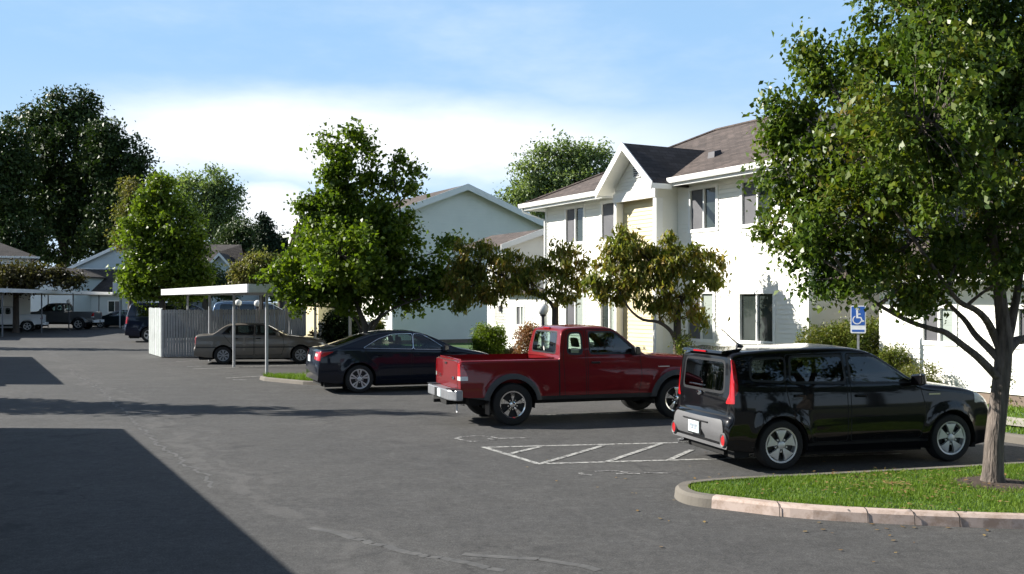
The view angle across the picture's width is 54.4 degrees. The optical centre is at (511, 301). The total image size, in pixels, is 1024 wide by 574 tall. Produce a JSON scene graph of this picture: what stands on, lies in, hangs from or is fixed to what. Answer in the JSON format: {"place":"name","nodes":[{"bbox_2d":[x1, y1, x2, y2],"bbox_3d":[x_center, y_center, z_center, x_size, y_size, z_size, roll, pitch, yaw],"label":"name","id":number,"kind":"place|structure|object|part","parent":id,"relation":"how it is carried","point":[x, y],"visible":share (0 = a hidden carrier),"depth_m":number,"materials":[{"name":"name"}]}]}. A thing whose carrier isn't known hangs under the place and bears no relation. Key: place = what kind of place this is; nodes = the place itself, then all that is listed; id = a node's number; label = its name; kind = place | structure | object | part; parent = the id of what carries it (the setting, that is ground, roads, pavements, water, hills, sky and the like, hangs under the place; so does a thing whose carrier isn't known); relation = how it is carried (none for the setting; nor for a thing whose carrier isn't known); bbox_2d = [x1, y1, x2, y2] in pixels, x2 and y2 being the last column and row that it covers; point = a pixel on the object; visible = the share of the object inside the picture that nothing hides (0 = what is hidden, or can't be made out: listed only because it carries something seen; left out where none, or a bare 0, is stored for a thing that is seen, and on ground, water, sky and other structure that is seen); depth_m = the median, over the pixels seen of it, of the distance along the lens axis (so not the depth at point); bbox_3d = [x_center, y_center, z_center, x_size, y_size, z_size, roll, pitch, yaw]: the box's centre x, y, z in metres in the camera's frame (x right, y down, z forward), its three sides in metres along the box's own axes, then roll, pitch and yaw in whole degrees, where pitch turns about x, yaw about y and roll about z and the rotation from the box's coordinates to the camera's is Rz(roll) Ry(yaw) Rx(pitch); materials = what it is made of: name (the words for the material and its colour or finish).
{"place":"outdoors","nodes":[
{"label":"outdoors","id":0,"kind":"place"},
{"bbox_2d":[0,0,1018,302],"label":"sky","id":1,"kind":"structure","parent":0,"point":[239,85],"materials":[{"name":"blue"}]},
{"bbox_2d":[0,324,1023,573],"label":"asphalt lot","id":2,"kind":"structure","parent":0,"point":[92,480],"depth_m":11.65,"materials":[{"name":"grey asphalt"}]},
{"bbox_2d":[0,243,39,327],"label":"apartment building","id":3,"kind":"structure","parent":2,"relation":"on","point":[7,252],"depth_m":73.64,"materials":[{"name":"beige"}]},
{"bbox_2d":[0,306,48,331],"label":"pickup truck","id":4,"kind":"object","parent":2,"relation":"on","point":[29,322],"visible":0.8,"depth_m":70.63,"materials":[{"name":"white metal"}]},
{"bbox_2d":[0,254,90,332],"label":"ornamental tree","id":5,"kind":"object","parent":2,"relation":"on","point":[18,275],"visible":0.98,"depth_m":68.62,"materials":[{"name":"green plant"}]},
{"bbox_2d":[0,288,118,336],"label":"carport","id":6,"kind":"object","parent":2,"relation":"on","point":[36,291],"visible":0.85,"depth_m":69.46,"materials":[{"name":"grey metal"}]},
{"bbox_2d":[31,303,103,329],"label":"pickup truck","id":7,"kind":"object","parent":2,"relation":"on","point":[85,320],"visible":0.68,"depth_m":75.51,"materials":[{"name":"grey metal"}]},
{"bbox_2d":[66,299,70,330],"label":"globe lamp","id":8,"kind":"object","parent":2,"relation":"on","point":[68,301],"visible":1,"depth_m":72.96,"materials":[{"name":"metal"}]},
{"bbox_2d":[95,310,127,327],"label":"sedan car","id":9,"kind":"object","parent":2,"relation":"on","point":[111,319],"visible":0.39,"depth_m":80.94,"materials":[{"name":"black metal"}]},
{"bbox_2d":[113,282,121,327],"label":"carport","id":10,"kind":"object","parent":2,"relation":"on","point":[115,286],"visible":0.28,"depth_m":80.59,"materials":[{"name":"grey metal"}]},
{"bbox_2d":[103,174,148,307],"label":"birch tree","id":11,"kind":"object","parent":2,"relation":"on","point":[128,188],"visible":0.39,"depth_m":71.53,"materials":[{"name":"green plant"}]},
{"bbox_2d":[70,369,213,487],"bbox_3d":[-8.711,2.148,21.645,0.293,0.001,22.815,0,0,-28],"label":"crack filler","id":12,"kind":"object","parent":2,"relation":"on","point":[182,461],"visible":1,"depth_m":15.63,"materials":[{"name":"black asphalt"}]},
{"bbox_2d":[105,166,221,347],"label":"shade tree","id":13,"kind":"object","parent":2,"relation":"on","point":[178,247],"visible":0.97,"depth_m":45.49,"materials":[{"name":"green plant"}]},
{"bbox_2d":[123,301,231,341],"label":"minivan","id":14,"kind":"object","parent":2,"relation":"on","point":[136,324],"visible":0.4,"depth_m":52.52,"materials":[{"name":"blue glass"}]},
{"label":"window","id":15,"kind":"part","parent":14,"relation":"part of","materials":[{"name":"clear glass"}]},
{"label":"window","id":16,"kind":"part","parent":14,"relation":"part of","materials":[{"name":"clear glass"}]},
{"bbox_2d":[235,300,241,308],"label":"globe lamp","id":17,"kind":"object","parent":2,"relation":"on","point":[238,303],"visible":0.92,"depth_m":50.90,"materials":[{"name":"glass"}]},
{"bbox_2d":[212,300,282,332],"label":"minivan","id":18,"kind":"object","parent":2,"relation":"on","point":[228,304],"visible":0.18,"depth_m":59.22,"materials":[{"name":"blue metal"}]},
{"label":"window","id":19,"kind":"part","parent":18,"relation":"part of","materials":[{"name":"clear glass"}]},
{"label":"window","id":20,"kind":"part","parent":18,"relation":"part of","materials":[{"name":"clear glass"}]},
{"bbox_2d":[254,300,258,309],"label":"globe lamp","id":21,"kind":"object","parent":2,"relation":"on","point":[256,303],"visible":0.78,"depth_m":47.88,"materials":[{"name":"glass"}]},
{"bbox_2d":[221,244,296,308],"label":"ornamental tree","id":22,"kind":"object","parent":2,"relation":"on","point":[242,271],"visible":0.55,"depth_m":43.63,"materials":[{"name":"green plant"}]},
{"bbox_2d":[194,323,325,363],"bbox_3d":[-8.820,1.449,35.091,4.504,1.402,1.989,0,0,-9],"label":"sedan car","id":23,"kind":"object","parent":2,"relation":"on","point":[217,346],"visible":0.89,"depth_m":34.27,"materials":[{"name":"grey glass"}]},
{"bbox_3d":[-9.361,1.192,34.194,0.978,0.716,0.171,0,0,-3],"label":"rear door","id":24,"kind":"part","parent":23,"relation":"part of","materials":[{"name":"silver metal"}]},
{"bbox_3d":[-9.215,1.546,34.164,0.685,0.587,0.060,0,0,-9],"label":"rear door","id":25,"kind":"part","parent":23,"relation":"part of","materials":[{"name":"silver metal"}]},
{"bbox_3d":[-8.348,1.546,34.301,0.964,0.587,0.060,0,0,-9],"label":"door","id":26,"kind":"part","parent":23,"relation":"part of","materials":[{"name":"silver metal"}]},
{"bbox_3d":[-8.352,1.186,34.368,0.973,0.728,0.194,0,0,-9],"label":"door","id":27,"kind":"part","parent":23,"relation":"part of","materials":[{"name":"silver metal"}]},
{"bbox_2d":[149,307,374,356],"bbox_3d":[-10.173,1.155,40.521,8.188,1.930,4.494,0,0,-26],"label":"slatted enclosure","id":28,"kind":"object","parent":2,"relation":"on","point":[158,331],"visible":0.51,"depth_m":38.79,"materials":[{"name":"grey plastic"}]},
{"bbox_2d":[161,284,367,373],"bbox_3d":[-8.648,0.825,36.190,5.460,2.650,14.630,0,0,-29],"label":"carport","id":29,"kind":"object","parent":2,"relation":"on","point":[245,289],"visible":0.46,"depth_m":32.58,"materials":[{"name":"grey metal"}]},
{"bbox_2d":[259,376,317,384],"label":"kerb","id":30,"kind":"structure","parent":2,"relation":"on","point":[282,380],"depth_m":26.25,"materials":[{"name":"concrete"}]},
{"bbox_2d":[307,327,318,336],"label":"shrub","id":31,"kind":"object","parent":2,"relation":"on","point":[311,332],"visible":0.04,"depth_m":40.86,"materials":[{"name":"green plant"}]},
{"bbox_2d":[313,309,367,343],"bbox_3d":[-6.216,1.039,36.965,2.256,2.042,2.214,0,0,0],"label":"shrub","id":32,"kind":"object","parent":2,"relation":"on","point":[334,330],"visible":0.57,"depth_m":36.49,"materials":[{"name":"green plant"}]},
{"bbox_2d":[306,329,486,392],"bbox_3d":[-2.635,1.420,24.648,4.756,1.460,2.089,0,0,-21],"label":"sedan car","id":33,"kind":"object","parent":2,"relation":"on","point":[358,363],"visible":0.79,"depth_m":23.61,"materials":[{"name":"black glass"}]},
{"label":"rear window","id":34,"kind":"part","parent":33,"relation":"part of","materials":[{"name":"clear glass"}]},
{"bbox_3d":[-3.543,1.472,25.268,1.104,0.734,0.068,0,0,-21],"label":"rear door","id":35,"kind":"part","parent":33,"relation":"part of","materials":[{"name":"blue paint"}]},
{"bbox_3d":[-2.908,1.472,23.584,1.104,0.734,0.068,0,0,-21],"label":"rear door","id":36,"kind":"part","parent":33,"relation":"part of","materials":[{"name":"blue paint"}]},
{"bbox_3d":[-2.515,1.309,25.590,1.017,1.060,0.191,0,0,-21],"label":"door","id":37,"kind":"part","parent":33,"relation":"part of","materials":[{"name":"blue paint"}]},
{"bbox_3d":[-1.923,1.309,24.019,1.017,1.060,0.191,0,0,-21],"label":"door","id":38,"kind":"part","parent":33,"relation":"part of","materials":[{"name":"blue paint"}]},
{"bbox_2d":[176,360,648,415],"bbox_3d":[-2.459,2.144,28.049,8.736,0.003,23.840,0,0,-40],"label":"stall line","id":39,"kind":"object","parent":2,"relation":"on","point":[411,386],"visible":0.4,"depth_m":19.27,"materials":[{"name":"white paint"}]},
{"bbox_2d":[308,527,601,571],"bbox_3d":[-0.689,2.148,8.550,3.023,0.001,0.542,0,0,28],"label":"crack filler","id":40,"kind":"object","parent":2,"relation":"on","point":[393,548],"visible":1,"depth_m":8.37,"materials":[{"name":"grey asphalt"}]},
{"bbox_2d":[455,436,528,441],"bbox_3d":[-0.349,2.145,15.730,1.104,0.002,0.644,0,0,-24],"label":"wheelchair marking","id":41,"kind":"object","parent":2,"relation":"on","point":[473,441],"visible":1,"depth_m":15.60,"materials":[{"name":"paint"}]},
{"bbox_2d":[537,304,548,348],"bbox_3d":[0.813,1.103,26.200,0.308,2.094,0.308,0,0,0],"label":"globe lamp","id":42,"kind":"object","parent":2,"relation":"on","point":[542,309],"visible":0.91,"depth_m":26.16,"materials":[{"name":"glass"}]},
{"bbox_2d":[427,324,682,424],"bbox_3d":[1.175,1.288,18.564,5.434,1.724,2.115,0,0,-19],"label":"pickup truck","id":43,"kind":"object","parent":2,"relation":"on","point":[608,364],"visible":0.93,"depth_m":17.74,"materials":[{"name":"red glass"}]},
{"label":"rear door","id":44,"kind":"part","parent":43,"relation":"part of","materials":[{"name":"clear glass"}]},
{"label":"rear door","id":45,"kind":"part","parent":43,"relation":"part of","materials":[{"name":"red paint"}]},
{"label":"door","id":46,"kind":"part","parent":43,"relation":"part of","materials":[{"name":"clear glass"}]},
{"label":"door","id":47,"kind":"part","parent":43,"relation":"part of","materials":[{"name":"red paint"}]},
{"bbox_2d":[579,470,669,474],"bbox_3d":[1.400,2.145,12.489,1.160,0.002,0.367,0,0,0],"label":"wheelchair marking","id":48,"kind":"object","parent":2,"relation":"on","point":[621,473],"visible":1,"depth_m":12.44,"materials":[{"name":"paint"}]},
{"bbox_2d":[482,442,901,463],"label":"aisle markings","id":49,"kind":"object","parent":2,"relation":"on","point":[625,455],"visible":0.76,"depth_m":13.96,"materials":[{"name":"white paint"}]},
{"bbox_2d":[546,459,1021,561],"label":"fallen leaves","id":50,"kind":"object","parent":2,"relation":"on","point":[891,482],"visible":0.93,"depth_m":10.83,"materials":[{"name":"plant"}]},
{"bbox_2d":[671,328,987,469],"bbox_3d":[4.405,1.252,13.827,4.168,1.796,2.077,0,0,-16],"label":"suv","id":51,"kind":"object","parent":2,"relation":"on","point":[779,406],"visible":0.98,"depth_m":12.97,"materials":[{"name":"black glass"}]},
{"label":"rear window","id":52,"kind":"part","parent":51,"relation":"part of","materials":[{"name":"black glass"}]},
{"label":"window","id":53,"kind":"part","parent":51,"relation":"part of","materials":[{"name":"black glass"}]},
{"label":"rear door","id":54,"kind":"part","parent":51,"relation":"part of","materials":[{"name":"black paint"}]},
{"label":"window","id":55,"kind":"part","parent":51,"relation":"part of","materials":[{"name":"black glass"}]},
{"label":"door","id":56,"kind":"part","parent":51,"relation":"part of","materials":[{"name":"black paint"}]},
{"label":"door","id":57,"kind":"part","parent":51,"relation":"part of","materials":[{"name":"black paint"}]},
{"bbox_2d":[674,461,1023,528],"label":"kerb","id":58,"kind":"structure","parent":2,"relation":"on","point":[684,494],"depth_m":9.80,"materials":[{"name":"concrete"}]},
{"bbox_2d":[1004,432,1023,444],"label":"kerb","id":59,"kind":"structure","parent":2,"relation":"on","point":[1014,438],"depth_m":15.12,"materials":[{"name":"concrete"}]},
{"bbox_2d":[385,343,1023,434],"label":"lawn","id":60,"kind":"structure","parent":0,"point":[464,345],"depth_m":45.11,"materials":[{"name":"green plant"}]},
{"bbox_2d":[366,317,387,344],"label":"shrub","id":61,"kind":"object","parent":60,"relation":"on","point":[380,324],"visible":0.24,"depth_m":40.83,"materials":[{"name":"green plant"}]},
{"bbox_2d":[467,321,509,353],"bbox_3d":[-0.812,1.350,33.513,1.414,1.431,1.413,0,0,-34],"label":"shrub","id":62,"kind":"object","parent":60,"relation":"on","point":[492,341],"visible":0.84,"depth_m":33.25,"materials":[{"name":"green plant"}]},
{"bbox_2d":[500,345,516,353],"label":"shrub","id":63,"kind":"object","parent":60,"relation":"on","point":[505,351],"visible":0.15,"depth_m":31.45,"materials":[{"name":"green plant"}]},
{"bbox_2d":[439,234,593,324],"bbox_3d":[0.173,0.122,27.302,4.350,3.936,1.734,0,0,0],"label":"ornamental tree","id":64,"kind":"object","parent":60,"relation":"on","point":[532,273],"visible":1,"depth_m":27.13,"materials":[{"name":"green plant"}]},
{"bbox_2d":[508,318,540,353],"bbox_3d":[0.390,1.280,30.495,1.221,1.581,1.156,0,0,0],"label":"shrub","id":65,"kind":"object","parent":60,"relation":"on","point":[523,342],"visible":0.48,"depth_m":30.29,"materials":[{"name":"red plant"}]},
{"bbox_2d":[578,222,736,353],"bbox_3d":[3.572,0.062,24.407,3.941,4.056,1.718,0,0,0],"label":"ornamental tree","id":66,"kind":"object","parent":60,"relation":"on","point":[660,268],"visible":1,"depth_m":24.32,"materials":[{"name":"green plant"}]},
{"bbox_2d":[668,327,695,354],"bbox_3d":[4.088,1.321,23.882,0.616,1.444,0.719,0,0,-34],"label":"shrub","id":67,"kind":"object","parent":60,"relation":"on","point":[682,342],"visible":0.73,"depth_m":23.86,"materials":[{"name":"green plant"}]},
{"bbox_2d":[792,313,880,357],"bbox_3d":[7.499,1.149,22.589,2.090,1.806,2.075,0,0,36],"label":"shrub","id":68,"kind":"object","parent":60,"relation":"on","point":[840,335],"visible":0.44,"depth_m":22.29,"materials":[{"name":"green plant"}]},
{"bbox_2d":[850,306,865,349],"bbox_3d":[7.397,1.120,21.312,0.310,2.060,0.044,0,0,22],"label":"parking sign","id":69,"kind":"object","parent":60,"relation":"on","point":[857,321],"visible":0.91,"depth_m":21.30,"materials":[{"name":"blue metal"}]},
{"bbox_2d":[876,342,911,374],"bbox_3d":[8.312,1.462,21.495,1.161,1.170,0.981,0,0,0],"label":"shrub","id":70,"kind":"object","parent":60,"relation":"on","point":[888,356],"visible":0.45,"depth_m":21.34,"materials":[{"name":"green plant"}]},
{"bbox_2d":[897,358,944,383],"bbox_3d":[8.280,1.626,20.503,1.255,0.961,1.108,0,0,0],"label":"shrub","id":71,"kind":"object","parent":60,"relation":"on","point":[907,373],"visible":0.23,"depth_m":20.44,"materials":[{"name":"green plant"}]},
{"bbox_2d":[988,359,1017,406],"bbox_3d":[9.747,1.451,19.527,0.852,1.192,0.889,0,0,0],"label":"shrub","id":72,"kind":"object","parent":60,"relation":"on","point":[1010,386],"visible":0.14,"depth_m":19.24,"materials":[{"name":"green plant"}]},
{"bbox_2d":[988,405,1023,433],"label":"grass","id":73,"kind":"structure","parent":60,"relation":"on","point":[1010,407],"depth_m":17.39,"materials":[{"name":"green plant"}]},
{"bbox_2d":[688,462,1023,512],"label":"lawn","id":74,"kind":"structure","parent":0,"point":[891,503],"depth_m":10.64,"materials":[{"name":"green plant"}]},
{"bbox_2d":[736,0,1023,482],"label":"pear tree","id":75,"kind":"object","parent":74,"relation":"on","point":[944,127],"visible":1,"depth_m":10.73,"materials":[{"name":"green plant"}]},
{"bbox_2d":[947,475,1023,491],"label":"mulch ring","id":76,"kind":"object","parent":74,"relation":"on","point":[976,481],"visible":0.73,"depth_m":11.07,"materials":[{"name":"brown wood"}]},
{"bbox_2d":[1006,417,1023,426],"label":"path","id":77,"kind":"structure","parent":0,"point":[1020,420],"depth_m":16.61,"materials":[{"name":"concrete"}]},
{"label":"lawn","id":78,"kind":"structure","parent":0,"visible":0},
{"bbox_2d":[189,259,242,309],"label":"broadleaf tree","id":79,"kind":"object","parent":78,"relation":"on","point":[220,275],"visible":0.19,"depth_m":71.73,"materials":[{"name":"green plant"}]},
{"label":"lawn","id":80,"kind":"structure","parent":0,"visible":0},
{"bbox_2d":[193,245,258,309],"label":"apartment building","id":81,"kind":"structure","parent":80,"relation":"on","point":[228,251],"depth_m":86.17,"materials":[{"name":"stone"}]},
{"bbox_2d":[210,208,256,252],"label":"broadleaf tree","id":82,"kind":"object","parent":80,"relation":"on","point":[235,232],"visible":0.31,"depth_m":93.94,"materials":[{"name":"green plant"}]},
{"bbox_2d":[245,210,287,301],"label":"conifer tree","id":83,"kind":"object","parent":80,"relation":"on","point":[265,233],"visible":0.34,"depth_m":91.40,"materials":[{"name":"green plant"}]},
{"bbox_2d":[274,225,290,309],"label":"broadleaf tree","id":84,"kind":"object","parent":80,"relation":"on","point":[281,303],"visible":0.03,"depth_m":95.53,"materials":[{"name":"green plant"}]},
{"label":"ground","id":85,"kind":"structure","parent":0,"visible":0},
{"bbox_2d":[0,110,66,266],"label":"cottonwood tree","id":86,"kind":"object","parent":85,"relation":"on","point":[16,163],"visible":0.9,"depth_m":103.25,"materials":[{"name":"green plant"}]},
{"bbox_2d":[6,83,118,267],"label":"cottonwood tree","id":87,"kind":"object","parent":85,"relation":"on","point":[61,199],"visible":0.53,"depth_m":110.09,"materials":[{"name":"green plant"}]},
{"bbox_2d":[31,267,108,311],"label":"apartment building","id":88,"kind":"structure","parent":85,"relation":"on","point":[82,303],"depth_m":94.45,"materials":[{"name":"grey paint"}]},
{"bbox_2d":[30,269,158,315],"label":"apartment building","id":89,"kind":"structure","parent":85,"relation":"on","point":[108,304],"depth_m":97.58,"materials":[{"name":"blue"}]},
{"bbox_2d":[107,300,118,312],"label":"window","id":90,"kind":"structure","parent":89,"relation":"in","point":[112,305],"depth_m":97.57,"materials":[{"name":"white glass"}]},
{"bbox_2d":[61,109,164,260],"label":"cottonwood tree","id":91,"kind":"object","parent":85,"relation":"on","point":[109,150],"visible":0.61,"depth_m":106.74,"materials":[{"name":"green plant"}]},
{"bbox_2d":[67,245,164,269],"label":"apartment building","id":92,"kind":"structure","parent":85,"relation":"on","point":[103,259],"depth_m":103.99,"materials":[{"name":"blue"}]},
{"bbox_2d":[166,162,250,244],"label":"poplar tree","id":93,"kind":"object","parent":85,"relation":"on","point":[216,197],"visible":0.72,"depth_m":99.09,"materials":[{"name":"green plant"}]},
{"bbox_2d":[204,227,289,306],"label":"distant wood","id":94,"kind":"object","parent":85,"relation":"on","point":[271,297],"depth_m":142.05,"materials":[{"name":"green plant"}]},
{"bbox_2d":[282,184,543,343],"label":"apartment building","id":95,"kind":"structure","parent":85,"relation":"on","point":[476,214],"depth_m":48.86,"materials":[{"name":"beige"}]},
{"bbox_2d":[384,310,389,321],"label":"window","id":96,"kind":"structure","parent":95,"relation":"in","point":[386,318],"depth_m":47.78,"materials":[{"name":"white glass"}]},
{"bbox_2d":[491,124,615,219],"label":"poplar tree","id":97,"kind":"object","parent":85,"relation":"on","point":[535,183],"visible":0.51,"depth_m":77.19,"materials":[{"name":"green plant"}]},
{"bbox_2d":[463,110,1023,406],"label":"apartment building","id":98,"kind":"structure","parent":85,"relation":"on","point":[687,191],"depth_m":26.61,"materials":[{"name":"beige paint"}]},
{"bbox_2d":[515,304,524,326],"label":"window","id":99,"kind":"structure","parent":98,"relation":"in","point":[519,308],"depth_m":37.18,"materials":[{"name":"white plastic"}]},
{"bbox_2d":[564,204,584,245],"bbox_3d":[2.055,-2.465,32.314,0.095,1.270,1.237,0,0,-28],"label":"window","id":100,"kind":"structure","parent":98,"relation":"in","point":[574,216],"depth_m":32.30,"materials":[{"name":"white glass"}]},
{"bbox_2d":[564,292,584,335],"bbox_3d":[2.053,0.400,32.315,0.095,1.400,1.240,0,0,-28],"label":"window","id":101,"kind":"structure","parent":98,"relation":"in","point":[573,314],"depth_m":32.28,"materials":[{"name":"white plastic"}]},
{"bbox_2d":[599,293,613,329],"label":"window","id":102,"kind":"structure","parent":98,"relation":"in","point":[606,316],"depth_m":30.78,"materials":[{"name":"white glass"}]},
{"bbox_2d":[600,200,613,241],"bbox_3d":[2.971,-2.465,30.617,0.095,1.270,0.860,0,0,-28],"label":"window","id":103,"kind":"structure","parent":98,"relation":"in","point":[606,207],"depth_m":30.74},
{"bbox_2d":[686,290,715,342],"bbox_3d":[5.075,0.400,26.729,0.095,1.400,1.220,0,0,-28],"label":"window","id":104,"kind":"structure","parent":98,"relation":"in","point":[709,298],"depth_m":26.56,"materials":[{"name":"white plastic"}]},
{"bbox_2d":[688,183,718,232],"bbox_3d":[5.125,-2.475,26.637,0.095,1.250,1.230,0,0,-28],"label":"window","id":105,"kind":"structure","parent":98,"relation":"in","point":[703,203],"depth_m":26.63,"materials":[{"name":"white glass"}]},
{"bbox_2d":[737,290,775,343],"bbox_3d":[6.100,0.400,24.832,0.095,1.360,1.370,0,0,-28],"label":"window","id":106,"kind":"structure","parent":98,"relation":"in","point":[756,309],"depth_m":24.83,"materials":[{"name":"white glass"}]},
{"bbox_2d":[739,175,774,228],"bbox_3d":[6.110,-2.475,24.817,0.095,1.250,1.230,0,0,-28],"label":"window","id":107,"kind":"structure","parent":98,"relation":"in","point":[746,219],"depth_m":25.09,"materials":[{"name":"white glass"}]},
{"bbox_2d":[920,304,957,346],"bbox_3d":[8.886,0.485,20.741,0.095,0.870,0.906,0,0,-28],"label":"window","id":108,"kind":"structure","parent":98,"relation":"in","point":[927,337],"depth_m":20.71,"materials":[{"name":"white plastic"}]},
{"bbox_2d":[1014,304,1023,349],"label":"window","id":109,"kind":"structure","parent":98,"relation":"in","point":[1019,330],"depth_m":19.12,"materials":[{"name":"white plastic"}]},
{"label":"lawn","id":110,"kind":"structure","parent":0,"visible":0},
{"bbox_2d":[262,371,312,380],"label":"grass","id":111,"kind":"structure","parent":110,"relation":"on","point":[299,376],"depth_m":26.76,"materials":[{"name":"green plant"}]},
{"bbox_2d":[249,116,470,332],"bbox_3d":[-4.377,-1.557,28.279,5.375,7.295,5.543,0,0,-41],"label":"maple tree","id":112,"kind":"object","parent":110,"relation":"on","point":[347,252],"visible":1,"depth_m":27.66,"materials":[{"name":"green plant"}]}
]}

